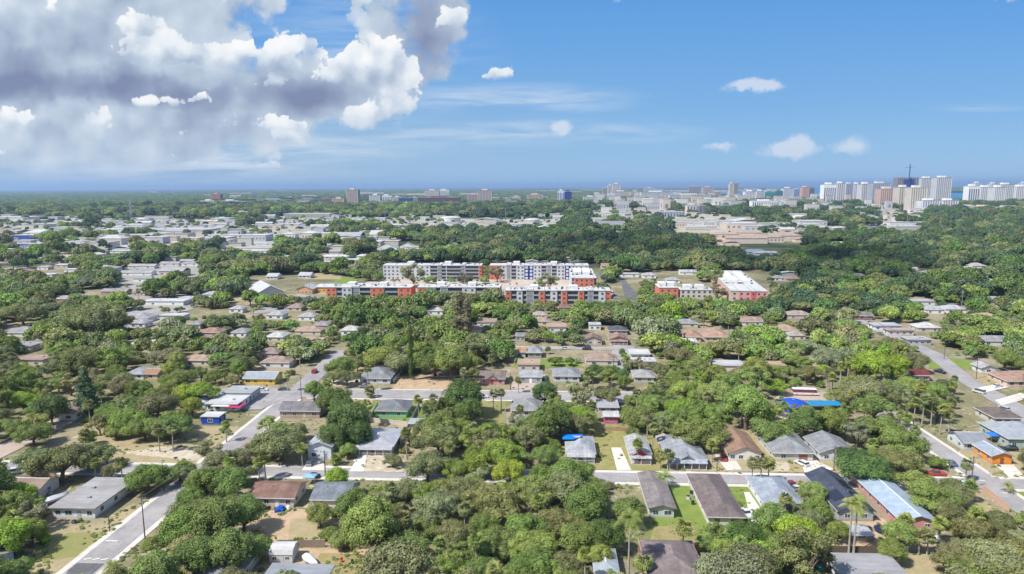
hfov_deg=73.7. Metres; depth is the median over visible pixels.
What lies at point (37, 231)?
warehouse
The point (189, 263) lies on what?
house
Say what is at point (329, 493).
house
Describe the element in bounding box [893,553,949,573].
dry grass
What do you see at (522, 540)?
oak tree
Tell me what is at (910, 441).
oak tree
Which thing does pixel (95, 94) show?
sky
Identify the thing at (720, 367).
broadleaf tree
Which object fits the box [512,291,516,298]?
recessed windows
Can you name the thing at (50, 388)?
palm tree
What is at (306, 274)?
house
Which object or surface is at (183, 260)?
house
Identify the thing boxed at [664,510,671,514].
window
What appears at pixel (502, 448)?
broadleaf tree
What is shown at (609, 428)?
fence
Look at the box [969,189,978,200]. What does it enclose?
windows
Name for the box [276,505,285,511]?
yard item
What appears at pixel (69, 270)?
house
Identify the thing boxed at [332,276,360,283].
lawn
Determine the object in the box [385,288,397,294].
recessed windows
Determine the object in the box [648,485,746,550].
lawn
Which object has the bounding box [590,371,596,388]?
palm tree
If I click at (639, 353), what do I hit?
house
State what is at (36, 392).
oak tree
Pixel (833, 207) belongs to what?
office block
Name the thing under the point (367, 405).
palm tree
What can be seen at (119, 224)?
warehouse
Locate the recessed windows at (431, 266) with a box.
[431,266,437,278]
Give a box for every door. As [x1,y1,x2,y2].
[278,555,283,562]
[799,455,807,460]
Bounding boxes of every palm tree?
[1,509,20,518]
[34,381,44,394]
[36,367,46,386]
[38,391,50,397]
[42,383,53,392]
[53,381,62,393]
[77,427,91,444]
[81,399,93,428]
[88,457,100,476]
[96,388,104,402]
[101,559,119,573]
[112,456,128,476]
[116,400,128,408]
[150,423,164,451]
[166,423,177,451]
[221,420,230,441]
[222,456,234,467]
[244,348,251,357]
[252,456,265,480]
[257,450,271,479]
[282,370,290,390]
[295,347,303,366]
[296,442,306,466]
[322,378,333,386]
[330,452,342,464]
[347,346,353,354]
[360,398,372,409]
[363,364,371,384]
[364,383,374,397]
[383,480,397,500]
[390,317,397,329]
[395,509,412,528]
[400,427,410,459]
[413,395,422,417]
[421,404,431,416]
[423,564,444,573]
[427,393,438,412]
[431,534,446,556]
[436,397,447,410]
[444,443,454,458]
[445,407,453,413]
[457,500,472,524]
[460,367,467,379]
[467,530,483,558]
[469,421,477,440]
[477,463,490,479]
[481,424,492,434]
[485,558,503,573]
[488,355,495,368]
[488,388,497,412]
[497,388,505,410]
[515,376,521,392]
[515,404,523,422]
[529,493,545,513]
[571,397,578,404]
[574,399,583,405]
[577,546,593,573]
[583,369,591,387]
[583,412,594,435]
[585,398,596,409]
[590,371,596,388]
[610,508,647,573]
[622,354,629,362]
[632,387,641,407]
[632,437,643,462]
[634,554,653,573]
[641,411,652,439]
[647,381,655,389]
[647,400,657,412]
[647,422,659,449]
[654,449,664,468]
[656,470,675,484]
[657,369,665,376]
[658,377,666,384]
[661,448,675,469]
[673,517,692,540]
[677,419,685,438]
[690,372,697,379]
[702,391,711,400]
[705,438,719,461]
[725,318,731,330]
[733,534,746,541]
[735,346,741,360]
[746,455,757,475]
[755,457,767,475]
[764,456,776,475]
[769,317,775,326]
[773,399,781,415]
[776,368,781,378]
[778,401,789,419]
[778,491,792,508]
[781,370,788,381]
[793,479,803,496]
[822,369,830,391]
[828,372,836,388]
[831,365,839,374]
[837,361,844,383]
[837,365,845,388]
[839,498,864,552]
[844,494,870,552]
[845,356,853,375]
[847,369,856,375]
[848,388,857,410]
[848,508,866,522]
[859,403,870,414]
[866,438,880,448]
[879,365,889,378]
[885,411,896,420]
[895,411,904,422]
[896,511,915,543]
[897,403,909,423]
[901,391,911,417]
[902,413,913,429]
[909,426,922,436]
[911,396,921,425]
[913,528,927,554]
[916,382,926,395]
[918,524,937,554]
[919,394,930,425]
[928,393,939,425]
[931,515,947,550]
[931,515,949,537]
[936,404,948,433]
[944,410,956,433]
[946,393,956,399]
[946,397,957,410]
[949,375,958,381]
[949,381,958,393]
[959,458,973,479]
[962,478,978,502]
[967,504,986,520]
[999,481,1015,492]
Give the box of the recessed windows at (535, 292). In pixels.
[534,291,538,298]
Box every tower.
[211,193,222,198]
[320,197,335,201]
[332,197,346,202]
[346,188,359,202]
[363,193,370,199]
[369,194,381,201]
[382,194,393,199]
[392,196,402,200]
[399,196,412,201]
[412,196,418,201]
[419,196,459,201]
[425,189,439,195]
[440,189,449,195]
[467,193,477,199]
[478,189,491,200]
[527,193,542,199]
[558,189,563,199]
[564,190,571,198]
[583,196,596,199]
[602,187,607,195]
[607,184,611,193]
[611,190,629,195]
[612,183,619,190]
[630,190,639,194]
[640,191,671,197]
[644,187,653,191]
[668,193,710,198]
[688,186,700,192]
[701,186,712,192]
[728,182,733,194]
[733,182,738,194]
[743,190,755,198]
[756,189,764,197]
[765,191,775,196]
[774,190,782,195]
[781,187,792,195]
[782,196,802,201]
[793,188,799,195]
[799,186,808,197]
[809,187,814,196]
[820,182,836,201]
[834,181,845,200]
[845,182,853,198]
[853,182,857,198]
[856,182,867,200]
[867,181,890,199]
[874,186,893,204]
[892,177,918,187]
[893,185,905,208]
[903,185,927,210]
[915,198,940,207]
[919,176,930,197]
[930,176,952,199]
[940,198,958,205]
[962,184,979,200]
[979,185,988,199]
[987,182,997,186]
[988,185,1005,200]
[994,183,1015,198]
[1014,185,1023,198]
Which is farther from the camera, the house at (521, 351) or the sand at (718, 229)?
the sand at (718, 229)
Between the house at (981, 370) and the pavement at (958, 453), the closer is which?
the pavement at (958, 453)
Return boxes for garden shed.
[268,541,298,563]
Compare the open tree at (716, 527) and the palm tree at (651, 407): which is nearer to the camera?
the open tree at (716, 527)
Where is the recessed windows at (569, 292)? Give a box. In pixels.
[567,291,577,303]
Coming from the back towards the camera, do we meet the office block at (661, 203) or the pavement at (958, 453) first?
the office block at (661, 203)
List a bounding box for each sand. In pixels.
[0,219,408,248]
[122,446,203,460]
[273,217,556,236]
[332,379,360,386]
[364,455,406,471]
[512,381,540,389]
[592,209,909,233]
[676,230,721,238]
[773,413,787,423]
[774,392,879,400]
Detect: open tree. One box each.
[0,352,19,362]
[0,367,17,376]
[0,389,14,408]
[7,366,37,387]
[16,366,36,376]
[16,499,47,520]
[21,412,50,426]
[31,492,46,505]
[44,344,69,360]
[48,347,63,360]
[58,372,80,395]
[84,413,108,435]
[94,346,130,369]
[113,393,127,402]
[133,385,154,396]
[175,362,185,369]
[178,467,194,478]
[192,439,223,456]
[196,366,207,380]
[208,357,228,368]
[214,364,231,379]
[232,569,253,573]
[256,415,275,429]
[276,568,300,573]
[350,355,364,371]
[399,263,425,283]
[400,427,418,446]
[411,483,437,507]
[428,403,441,413]
[444,540,473,562]
[456,425,483,447]
[457,272,472,283]
[457,566,475,573]
[458,332,490,355]
[459,367,479,381]
[472,429,498,447]
[485,349,502,365]
[488,265,505,281]
[494,422,521,441]
[507,412,524,427]
[526,488,551,512]
[536,272,559,286]
[543,566,576,573]
[544,392,560,403]
[567,380,594,402]
[599,368,619,387]
[606,568,615,573]
[628,357,643,369]
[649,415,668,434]
[652,389,671,399]
[654,382,670,399]
[655,375,668,381]
[665,358,684,370]
[695,371,709,383]
[698,364,726,382]
[702,521,723,535]
[703,268,723,286]
[712,284,727,297]
[714,411,733,429]
[734,364,771,389]
[766,524,840,573]
[772,420,791,430]
[788,404,802,411]
[796,356,816,366]
[800,368,818,384]
[837,402,854,417]
[841,422,871,446]
[920,394,953,420]
[943,556,1008,573]
[1013,511,1023,529]
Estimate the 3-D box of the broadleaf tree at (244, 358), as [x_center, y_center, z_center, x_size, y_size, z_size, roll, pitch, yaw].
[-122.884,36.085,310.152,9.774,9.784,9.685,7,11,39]
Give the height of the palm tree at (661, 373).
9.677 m
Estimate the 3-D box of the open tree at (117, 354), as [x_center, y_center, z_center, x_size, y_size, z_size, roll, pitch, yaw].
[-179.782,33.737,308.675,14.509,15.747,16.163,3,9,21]
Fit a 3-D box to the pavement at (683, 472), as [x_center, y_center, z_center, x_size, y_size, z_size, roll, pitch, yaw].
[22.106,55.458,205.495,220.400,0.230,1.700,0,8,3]
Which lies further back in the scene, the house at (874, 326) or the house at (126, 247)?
the house at (126, 247)
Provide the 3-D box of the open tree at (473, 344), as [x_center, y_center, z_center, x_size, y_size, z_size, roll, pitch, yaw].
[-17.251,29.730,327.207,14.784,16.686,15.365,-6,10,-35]
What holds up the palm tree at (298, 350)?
on the ground at (966, 396)
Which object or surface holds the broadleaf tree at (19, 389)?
on the ground at (966, 396)
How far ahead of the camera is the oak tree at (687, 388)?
266.20 m
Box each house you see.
[0,267,27,270]
[0,550,17,560]
[2,476,59,498]
[7,326,31,337]
[15,341,44,351]
[17,243,43,245]
[19,355,52,365]
[37,266,53,269]
[46,273,58,276]
[48,477,134,518]
[53,401,100,420]
[55,263,70,267]
[55,295,72,302]
[63,268,75,272]
[84,328,94,332]
[101,265,121,270]
[101,288,132,294]
[110,250,130,252]
[112,245,130,249]
[121,270,156,275]
[128,264,158,268]
[128,312,158,320]
[128,366,157,379]
[129,319,153,327]
[132,277,160,281]
[132,290,147,295]
[143,368,165,379]
[145,298,191,305]
[158,268,190,276]
[159,261,182,265]
[159,313,189,319]
[165,255,179,260]
[179,259,196,261]
[181,261,199,265]
[184,354,209,365]
[187,320,206,328]
[193,551,264,573]
[198,395,213,408]
[199,327,226,337]
[200,411,225,424]
[202,291,214,296]
[204,394,250,411]
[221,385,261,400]
[227,247,271,249]
[228,305,247,312]
[230,327,251,337]
[240,438,267,456]
[242,371,282,384]
[247,280,284,294]
[249,480,307,507]
[251,249,267,252]
[256,243,273,245]
[258,347,284,358]
[260,355,296,367]
[265,563,334,573]
[266,273,282,279]
[266,310,287,319]
[266,331,289,341]
[277,401,327,417]
[286,303,307,311]
[295,326,325,335]
[296,283,316,293]
[298,272,314,277]
[298,312,318,320]
[306,426,346,459]
[307,337,325,339]
[309,481,359,508]
[314,321,331,326]
[316,284,330,291]
[322,254,348,258]
[328,250,344,253]
[340,325,360,335]
[351,428,402,455]
[359,366,397,383]
[373,363,386,366]
[374,399,412,417]
[376,243,398,249]
[400,242,414,247]
[404,246,418,248]
[407,418,441,428]
[427,307,443,314]
[464,325,482,333]
[476,318,497,325]
[478,370,506,384]
[510,398,542,416]
[514,347,526,356]
[515,332,525,340]
[517,359,539,370]
[519,370,542,382]
[525,259,537,262]
[527,345,542,357]
[533,311,546,317]
[535,317,549,325]
[547,323,566,331]
[552,367,580,381]
[558,304,570,311]
[565,257,578,261]
[565,436,595,463]
[583,332,602,344]
[584,353,617,365]
[588,322,600,329]
[592,548,619,573]
[596,399,619,413]
[600,263,616,269]
[602,411,618,423]
[607,325,628,334]
[607,332,628,344]
[618,272,638,276]
[623,433,652,464]
[627,349,650,359]
[630,369,654,382]
[632,357,656,367]
[637,470,676,517]
[638,539,699,573]
[641,272,655,277]
[655,433,671,449]
[660,438,707,469]
[664,277,679,282]
[677,319,698,327]
[678,269,697,274]
[680,329,701,341]
[680,338,697,342]
[686,473,746,525]
[698,328,728,341]
[710,360,742,371]
[718,426,763,461]
[738,316,763,325]
[745,249,764,253]
[745,476,802,506]
[752,251,776,255]
[756,432,815,460]
[766,361,785,366]
[771,275,783,280]
[773,324,798,331]
[781,271,798,276]
[783,310,808,319]
[784,276,800,281]
[785,331,806,340]
[803,430,851,460]
[804,466,876,520]
[827,552,907,573]
[847,524,874,541]
[850,471,934,531]
[854,311,873,319]
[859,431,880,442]
[866,322,901,330]
[883,328,915,335]
[899,336,932,344]
[904,369,931,379]
[909,322,941,332]
[910,299,935,305]
[923,305,944,313]
[937,304,966,313]
[945,430,989,450]
[964,263,986,267]
[969,312,992,316]
[970,361,996,373]
[972,440,1014,463]
[973,406,1023,421]
[977,335,1004,346]
[977,421,1023,448]
[986,370,1023,386]
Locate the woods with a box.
[0,187,1000,206]
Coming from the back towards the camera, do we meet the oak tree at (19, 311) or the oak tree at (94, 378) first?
the oak tree at (19, 311)
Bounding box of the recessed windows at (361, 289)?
[360,288,370,294]
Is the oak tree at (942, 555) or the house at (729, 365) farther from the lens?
the house at (729, 365)
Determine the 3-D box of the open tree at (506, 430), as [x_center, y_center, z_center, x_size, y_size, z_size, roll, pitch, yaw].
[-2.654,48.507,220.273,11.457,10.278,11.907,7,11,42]
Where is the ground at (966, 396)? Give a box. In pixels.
[0,186,1023,573]
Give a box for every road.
[0,418,79,457]
[3,323,134,340]
[6,462,1023,488]
[63,474,189,573]
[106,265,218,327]
[198,399,297,465]
[204,388,638,400]
[284,350,343,398]
[527,347,612,349]
[612,345,634,371]
[854,320,1023,421]
[878,410,994,478]
[982,488,1023,513]
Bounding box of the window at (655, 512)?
[653,510,658,514]
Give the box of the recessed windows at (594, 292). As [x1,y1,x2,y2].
[593,291,597,301]
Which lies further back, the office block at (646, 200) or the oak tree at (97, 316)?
the office block at (646, 200)
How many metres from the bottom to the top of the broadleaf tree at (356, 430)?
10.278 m
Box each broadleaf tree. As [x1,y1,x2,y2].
[0,346,15,353]
[0,376,17,408]
[0,462,16,493]
[0,489,35,518]
[0,516,31,552]
[0,552,8,573]
[5,481,37,495]
[8,364,23,371]
[10,386,32,396]
[16,517,49,544]
[30,393,72,425]
[40,359,63,375]
[58,346,102,372]
[77,430,98,442]
[88,367,101,375]
[91,384,103,397]
[101,463,120,476]
[105,565,126,573]
[106,363,127,372]
[106,373,134,394]
[124,380,146,396]
[128,548,180,573]
[140,533,167,552]
[141,380,152,387]
[156,382,177,394]
[156,504,209,547]
[160,361,178,374]
[167,351,186,363]
[169,532,201,565]
[171,383,195,399]
[174,534,217,573]
[175,485,206,505]
[180,396,202,416]
[181,466,219,497]
[188,495,242,537]
[205,526,256,566]
[208,467,249,496]
[218,565,245,573]
[228,358,247,378]
[229,493,265,531]
[232,355,251,375]
[241,289,258,305]
[269,421,287,428]
[293,422,306,434]
[303,380,323,400]
[306,502,332,526]
[315,422,348,446]
[324,466,348,481]
[325,401,370,442]
[327,395,353,410]
[335,486,370,516]
[339,442,356,457]
[339,493,400,551]
[345,420,372,442]
[355,537,439,573]
[374,482,393,497]
[381,332,405,350]
[412,418,424,434]
[420,410,458,432]
[433,344,469,378]
[440,394,463,416]
[441,378,484,406]
[453,398,484,420]
[462,444,495,475]
[468,512,499,532]
[480,421,501,435]
[482,437,521,464]
[490,458,525,483]
[514,422,544,454]
[520,413,549,435]
[527,463,548,479]
[530,402,571,437]
[531,381,557,400]
[543,470,587,508]
[546,457,587,482]
[557,519,602,553]
[558,404,572,432]
[562,413,587,433]
[563,483,609,520]
[578,460,595,476]
[581,373,594,380]
[585,364,603,380]
[585,543,613,562]
[588,480,610,504]
[589,516,625,546]
[594,282,610,289]
[602,365,615,379]
[611,495,647,526]
[617,368,628,376]
[617,375,631,389]
[636,393,661,412]
[641,389,653,396]
[653,363,669,376]
[666,369,682,378]
[683,356,709,376]
[689,546,767,573]
[704,364,726,379]
[709,537,732,552]
[718,401,739,415]
[719,372,742,387]
[720,538,783,573]
[721,383,772,429]
[723,518,766,543]
[729,365,747,381]
[740,356,772,384]
[744,404,777,421]
[748,538,783,573]
[750,500,791,531]
[764,527,809,572]
[771,513,824,559]
[777,499,801,514]
[785,406,823,435]
[788,377,802,386]
[792,509,825,529]
[797,481,827,499]
[800,496,834,520]
[816,406,849,432]
[817,364,830,377]
[825,519,851,540]
[845,356,866,374]
[850,348,891,375]
[867,448,882,455]
[877,536,908,560]
[880,520,917,545]
[882,353,911,379]
[907,398,926,413]
[918,377,929,385]
[925,381,948,396]
[935,379,955,398]
[939,477,961,487]
[943,482,975,504]
[983,509,1018,529]
[990,348,1020,370]
[992,295,1013,306]
[1016,447,1023,464]
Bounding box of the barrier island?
[576,187,798,189]
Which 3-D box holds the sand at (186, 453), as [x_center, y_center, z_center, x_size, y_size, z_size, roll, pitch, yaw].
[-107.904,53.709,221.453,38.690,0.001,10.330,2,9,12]
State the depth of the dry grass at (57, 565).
170.48 m
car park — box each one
[251,294,319,313]
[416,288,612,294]
[603,275,637,299]
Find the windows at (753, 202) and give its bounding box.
[753,202,777,205]
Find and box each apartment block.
[326,281,415,297]
[383,261,482,279]
[417,281,501,298]
[489,261,588,279]
[505,284,610,304]
[569,268,596,286]
[655,281,678,296]
[678,284,712,299]
[711,270,767,301]
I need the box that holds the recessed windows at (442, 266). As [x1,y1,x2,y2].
[442,266,445,278]
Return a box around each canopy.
[224,403,246,407]
[303,473,317,484]
[985,432,999,437]
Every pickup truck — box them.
[720,453,726,460]
[741,507,754,518]
[787,480,799,485]
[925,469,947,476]
[933,369,946,373]
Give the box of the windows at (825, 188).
[824,188,835,201]
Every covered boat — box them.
[45,492,68,504]
[302,553,317,563]
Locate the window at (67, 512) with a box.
[64,510,71,514]
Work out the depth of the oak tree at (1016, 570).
135.97 m
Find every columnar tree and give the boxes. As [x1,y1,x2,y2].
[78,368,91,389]
[407,324,413,378]
[452,290,464,331]
[460,297,473,332]
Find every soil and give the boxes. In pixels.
[245,509,331,545]
[260,547,369,573]
[365,277,568,288]
[393,374,457,389]
[822,517,899,550]
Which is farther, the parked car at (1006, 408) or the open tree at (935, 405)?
the parked car at (1006, 408)
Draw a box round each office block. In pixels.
[200,199,217,201]
[219,199,241,201]
[256,198,291,200]
[294,198,319,200]
[601,206,611,212]
[616,199,622,212]
[623,201,628,211]
[627,197,637,200]
[634,208,645,211]
[642,198,652,205]
[646,203,659,210]
[653,198,659,202]
[656,210,684,216]
[660,198,667,210]
[662,199,670,210]
[676,198,687,204]
[681,194,690,198]
[685,203,696,212]
[691,196,701,200]
[697,199,706,204]
[697,204,705,213]
[713,197,725,204]
[725,196,734,199]
[729,201,745,205]
[737,195,745,200]
[749,199,777,205]
[774,198,785,202]
[784,200,796,206]
[804,204,818,209]
[812,202,828,210]
[825,195,832,201]
[829,205,842,209]
[845,194,850,199]
[864,199,871,205]
[871,204,883,209]
[884,200,892,208]
[908,208,919,212]
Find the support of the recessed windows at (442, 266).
in the apartment block at (446, 270)
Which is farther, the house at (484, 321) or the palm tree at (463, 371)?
the house at (484, 321)
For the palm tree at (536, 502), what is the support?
on the ground at (966, 396)
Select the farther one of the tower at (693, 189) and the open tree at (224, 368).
the tower at (693, 189)
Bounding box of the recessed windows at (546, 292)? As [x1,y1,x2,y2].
[545,291,549,303]
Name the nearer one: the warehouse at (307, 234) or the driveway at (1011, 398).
the driveway at (1011, 398)
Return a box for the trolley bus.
[791,387,818,395]
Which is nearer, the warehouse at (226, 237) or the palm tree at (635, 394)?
the palm tree at (635, 394)
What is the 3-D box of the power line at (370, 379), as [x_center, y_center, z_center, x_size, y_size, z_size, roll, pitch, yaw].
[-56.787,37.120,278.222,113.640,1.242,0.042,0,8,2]
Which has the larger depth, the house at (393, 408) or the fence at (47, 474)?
the house at (393, 408)
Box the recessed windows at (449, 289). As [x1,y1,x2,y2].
[448,288,461,294]
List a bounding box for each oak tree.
[0,302,46,325]
[0,363,11,368]
[0,408,16,419]
[0,418,33,435]
[0,556,35,573]
[2,360,20,365]
[8,447,49,473]
[10,391,39,409]
[10,421,54,446]
[22,402,33,414]
[22,442,91,482]
[31,378,47,387]
[31,388,43,396]
[45,377,66,392]
[50,371,71,379]
[58,301,127,330]
[63,287,85,294]
[74,441,115,468]
[89,375,101,383]
[94,405,110,414]
[95,371,137,393]
[98,401,115,407]
[102,424,124,438]
[103,344,136,355]
[105,315,135,328]
[105,406,151,430]
[109,353,144,369]
[110,396,140,411]
[119,417,160,440]
[122,463,170,492]
[134,389,180,419]
[145,347,186,363]
[154,414,193,439]
[156,374,168,383]
[161,409,190,417]
[162,495,223,518]
[164,369,197,384]
[165,459,196,481]
[176,380,222,401]
[201,449,250,471]
[202,369,227,383]
[222,375,239,385]
[222,492,254,500]
[223,350,243,356]
[225,355,240,364]
[233,447,252,465]
[239,465,256,477]
[244,441,261,456]
[247,534,273,561]
[250,425,302,460]
[314,385,352,409]
[318,526,341,538]
[324,356,360,372]
[326,372,337,382]
[327,529,348,548]
[334,369,360,385]
[358,490,389,502]
[363,345,398,364]
[376,528,431,553]
[381,351,407,373]
[381,453,402,466]
[383,500,405,533]
[394,476,423,501]
[402,340,440,353]
[403,448,451,482]
[410,424,459,451]
[410,488,458,522]
[410,509,440,535]
[412,346,460,375]
[416,478,450,494]
[430,551,466,573]
[433,518,476,548]
[436,457,471,478]
[440,475,487,503]
[454,417,472,433]
[461,351,484,370]
[462,483,519,520]
[462,556,503,573]
[465,472,484,488]
[466,524,513,559]
[486,479,516,494]
[498,566,533,573]
[502,512,548,536]
[505,528,558,558]
[505,546,558,573]
[506,474,556,502]
[516,445,527,459]
[528,445,562,464]
[534,437,560,448]
[538,505,587,539]
[547,356,562,365]
[547,548,588,573]
[553,400,573,409]
[569,404,597,425]
[583,475,608,488]
[593,386,621,401]
[619,404,654,428]
[623,395,635,406]
[625,427,640,434]
[641,362,648,368]
[649,362,660,368]
[653,410,682,427]
[657,399,665,409]
[661,347,696,361]
[661,396,692,419]
[665,375,688,384]
[666,380,704,398]
[668,418,731,446]
[673,398,720,425]
[695,380,736,403]
[697,535,718,551]
[708,402,728,417]
[749,417,794,441]
[760,525,772,540]
[764,378,788,394]
[770,364,786,378]
[770,403,781,416]
[771,294,786,300]
[781,354,806,367]
[782,365,795,374]
[795,365,820,379]
[811,345,844,366]
[822,388,853,403]
[833,446,870,459]
[833,454,895,481]
[837,375,891,402]
[840,375,860,383]
[849,392,899,418]
[852,414,908,444]
[870,336,909,349]
[874,444,925,472]
[876,378,915,402]
[878,428,932,454]
[883,376,924,393]
[892,469,939,488]
[900,352,931,369]
[907,480,965,513]
[927,456,946,468]
[929,546,980,566]
[933,495,970,519]
[937,536,973,551]
[945,552,1010,573]
[947,517,1010,542]
[957,535,1023,571]
[1001,535,1023,556]
[1002,561,1023,573]
[1005,528,1023,542]
[1008,359,1023,369]
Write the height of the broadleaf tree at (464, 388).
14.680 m
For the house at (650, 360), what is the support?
on the ground at (966, 396)
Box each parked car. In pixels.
[8,467,23,474]
[278,387,289,390]
[303,472,320,478]
[305,459,315,466]
[582,346,590,349]
[791,484,799,490]
[794,459,809,466]
[946,459,957,466]
[972,388,985,393]
[991,383,1003,387]
[997,405,1010,410]
[1003,445,1018,451]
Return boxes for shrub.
[36,532,52,542]
[43,506,51,515]
[81,416,91,421]
[330,507,339,517]
[367,486,375,492]
[400,504,408,510]
[401,446,409,453]
[510,439,519,445]
[605,481,615,489]
[814,380,824,386]
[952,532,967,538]
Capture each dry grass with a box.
[0,319,32,327]
[21,503,134,573]
[80,402,107,425]
[94,426,255,464]
[224,290,286,301]
[288,516,341,544]
[303,272,341,278]
[318,553,367,573]
[347,367,368,372]
[397,424,421,443]
[650,524,697,546]
[709,432,861,472]
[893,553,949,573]
[952,445,1023,473]
[964,496,1023,529]
[973,374,998,385]
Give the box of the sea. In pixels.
[669,185,967,198]
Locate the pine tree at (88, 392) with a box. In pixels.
[73,368,99,413]
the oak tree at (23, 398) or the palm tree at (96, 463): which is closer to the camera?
the palm tree at (96, 463)
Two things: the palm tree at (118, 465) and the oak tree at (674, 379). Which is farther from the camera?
the oak tree at (674, 379)
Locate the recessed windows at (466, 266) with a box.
[466,266,478,278]
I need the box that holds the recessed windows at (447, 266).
[447,266,460,278]
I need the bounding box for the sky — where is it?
[0,0,1023,188]
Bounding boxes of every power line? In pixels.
[142,375,299,496]
[241,376,506,379]
[845,307,1023,374]
[846,306,1023,381]
[854,311,1021,377]
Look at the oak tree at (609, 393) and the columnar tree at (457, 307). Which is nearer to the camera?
the oak tree at (609, 393)
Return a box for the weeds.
[1,369,1023,573]
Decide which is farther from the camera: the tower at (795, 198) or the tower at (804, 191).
the tower at (804, 191)
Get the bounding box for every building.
[406,193,424,194]
[670,190,687,191]
[709,232,738,237]
[721,240,739,245]
[722,235,767,243]
[728,230,761,234]
[756,234,784,242]
[770,232,801,241]
[792,237,801,242]
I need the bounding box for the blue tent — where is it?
[777,398,809,412]
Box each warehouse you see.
[0,214,18,215]
[0,216,45,219]
[0,228,20,232]
[9,217,29,220]
[12,233,38,238]
[14,239,36,242]
[22,229,51,233]
[24,224,55,228]
[26,219,52,222]
[49,226,72,230]
[65,240,91,241]
[76,229,87,232]
[85,241,118,249]
[94,228,122,232]
[95,235,128,244]
[101,218,121,221]
[115,223,126,226]
[120,225,145,227]
[126,223,146,225]
[130,234,151,236]
[135,221,154,224]
[142,236,169,243]
[144,232,171,234]
[148,226,172,228]
[151,216,173,219]
[154,228,219,232]
[155,222,168,226]
[160,230,185,232]
[160,235,180,241]
[164,232,195,237]
[169,222,182,225]
[180,236,204,239]
[190,225,207,227]
[194,231,207,235]
[201,220,219,223]
[205,236,236,238]
[210,217,235,220]
[214,230,228,233]
[215,221,228,225]
[216,224,226,227]
[216,234,243,237]
[225,219,236,223]
[227,231,239,233]
[229,228,243,233]
[229,241,245,246]
[237,238,253,244]
[241,233,273,240]
[256,222,274,226]
[260,224,284,228]
[262,214,276,218]
[281,223,303,225]
[283,213,334,217]
[283,232,298,237]
[301,231,321,237]
[307,226,329,230]
[310,224,328,225]
[312,227,325,231]
[331,245,342,249]
[334,232,365,238]
[340,235,355,238]
[369,230,396,238]
[376,235,390,239]
[376,240,384,246]
[385,240,400,245]
[419,216,429,220]
[443,221,459,225]
[474,217,497,222]
[477,222,495,225]
[524,220,532,223]
[525,218,539,222]
[552,215,562,221]
[595,221,624,231]
[672,219,697,222]
[675,221,686,227]
[683,226,707,230]
[685,225,716,228]
[687,222,700,224]
[698,216,718,218]
[702,221,714,224]
[714,220,733,225]
[719,214,730,219]
[720,222,756,229]
[726,217,750,220]
[729,218,755,220]
[733,219,756,222]
[742,225,765,229]
[758,222,776,228]
[776,227,795,232]
[787,213,806,215]
[792,220,826,225]
[796,227,805,232]
[797,223,824,225]
[860,226,879,228]
[881,209,898,211]
[883,214,897,219]
[883,222,916,224]
[884,225,920,230]
[891,214,920,220]
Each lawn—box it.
[30,532,102,562]
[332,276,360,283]
[370,402,424,422]
[472,399,506,425]
[513,358,584,367]
[559,424,666,470]
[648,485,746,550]
[734,487,760,507]
[928,358,971,368]
[1005,489,1023,511]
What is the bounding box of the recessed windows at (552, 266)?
[552,266,556,274]
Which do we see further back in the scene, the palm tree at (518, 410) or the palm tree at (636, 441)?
the palm tree at (518, 410)
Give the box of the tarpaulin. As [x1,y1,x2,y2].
[562,434,582,438]
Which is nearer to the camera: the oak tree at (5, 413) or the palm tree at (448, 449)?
the palm tree at (448, 449)
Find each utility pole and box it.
[136,495,145,538]
[324,450,325,471]
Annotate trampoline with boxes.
[873,524,882,533]
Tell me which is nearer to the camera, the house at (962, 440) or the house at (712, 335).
the house at (962, 440)
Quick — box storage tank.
[440,216,460,221]
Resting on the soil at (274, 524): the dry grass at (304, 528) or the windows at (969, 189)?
the dry grass at (304, 528)
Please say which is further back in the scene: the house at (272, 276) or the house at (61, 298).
the house at (272, 276)
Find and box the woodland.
[0,198,1023,433]
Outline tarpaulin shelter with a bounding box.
[805,401,840,407]
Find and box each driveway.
[239,391,297,409]
[302,461,323,469]
[350,455,366,470]
[611,447,630,469]
[714,454,740,469]
[744,492,759,521]
[772,462,789,471]
[803,458,819,471]
[819,463,836,469]
[979,384,1006,391]
[995,393,1023,404]
[995,464,1023,478]
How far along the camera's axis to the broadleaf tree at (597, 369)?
299.17 m
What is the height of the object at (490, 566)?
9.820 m
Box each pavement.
[1,460,194,464]
[17,472,127,475]
[56,478,178,573]
[96,514,167,573]
[195,402,275,463]
[239,464,963,477]
[250,475,909,489]
[255,399,301,436]
[305,397,631,402]
[370,389,591,391]
[876,414,968,476]
[895,412,995,476]
[1013,491,1023,499]
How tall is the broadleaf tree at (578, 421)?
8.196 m
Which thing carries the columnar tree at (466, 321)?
on the ground at (966, 396)
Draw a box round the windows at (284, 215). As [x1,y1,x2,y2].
[284,215,328,216]
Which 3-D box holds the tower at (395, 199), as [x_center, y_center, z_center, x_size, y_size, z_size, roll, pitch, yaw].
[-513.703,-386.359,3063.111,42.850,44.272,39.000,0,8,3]
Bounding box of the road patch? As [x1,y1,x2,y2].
[66,563,103,573]
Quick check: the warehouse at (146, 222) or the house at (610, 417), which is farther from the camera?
the warehouse at (146, 222)
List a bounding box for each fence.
[35,473,55,476]
[280,539,324,546]
[330,542,375,548]
[369,402,377,416]
[369,417,406,425]
[393,367,404,382]
[400,404,419,443]
[603,426,627,430]
[639,544,699,551]
[733,468,762,471]
[828,546,879,552]
[867,495,889,522]
[982,484,1009,511]
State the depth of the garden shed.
155.83 m
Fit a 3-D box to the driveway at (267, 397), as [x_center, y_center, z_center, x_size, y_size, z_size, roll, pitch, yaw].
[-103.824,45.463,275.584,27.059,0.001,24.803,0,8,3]
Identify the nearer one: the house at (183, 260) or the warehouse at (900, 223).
the house at (183, 260)
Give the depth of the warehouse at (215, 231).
1268.34 m
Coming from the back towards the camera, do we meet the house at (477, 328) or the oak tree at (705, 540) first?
the house at (477, 328)

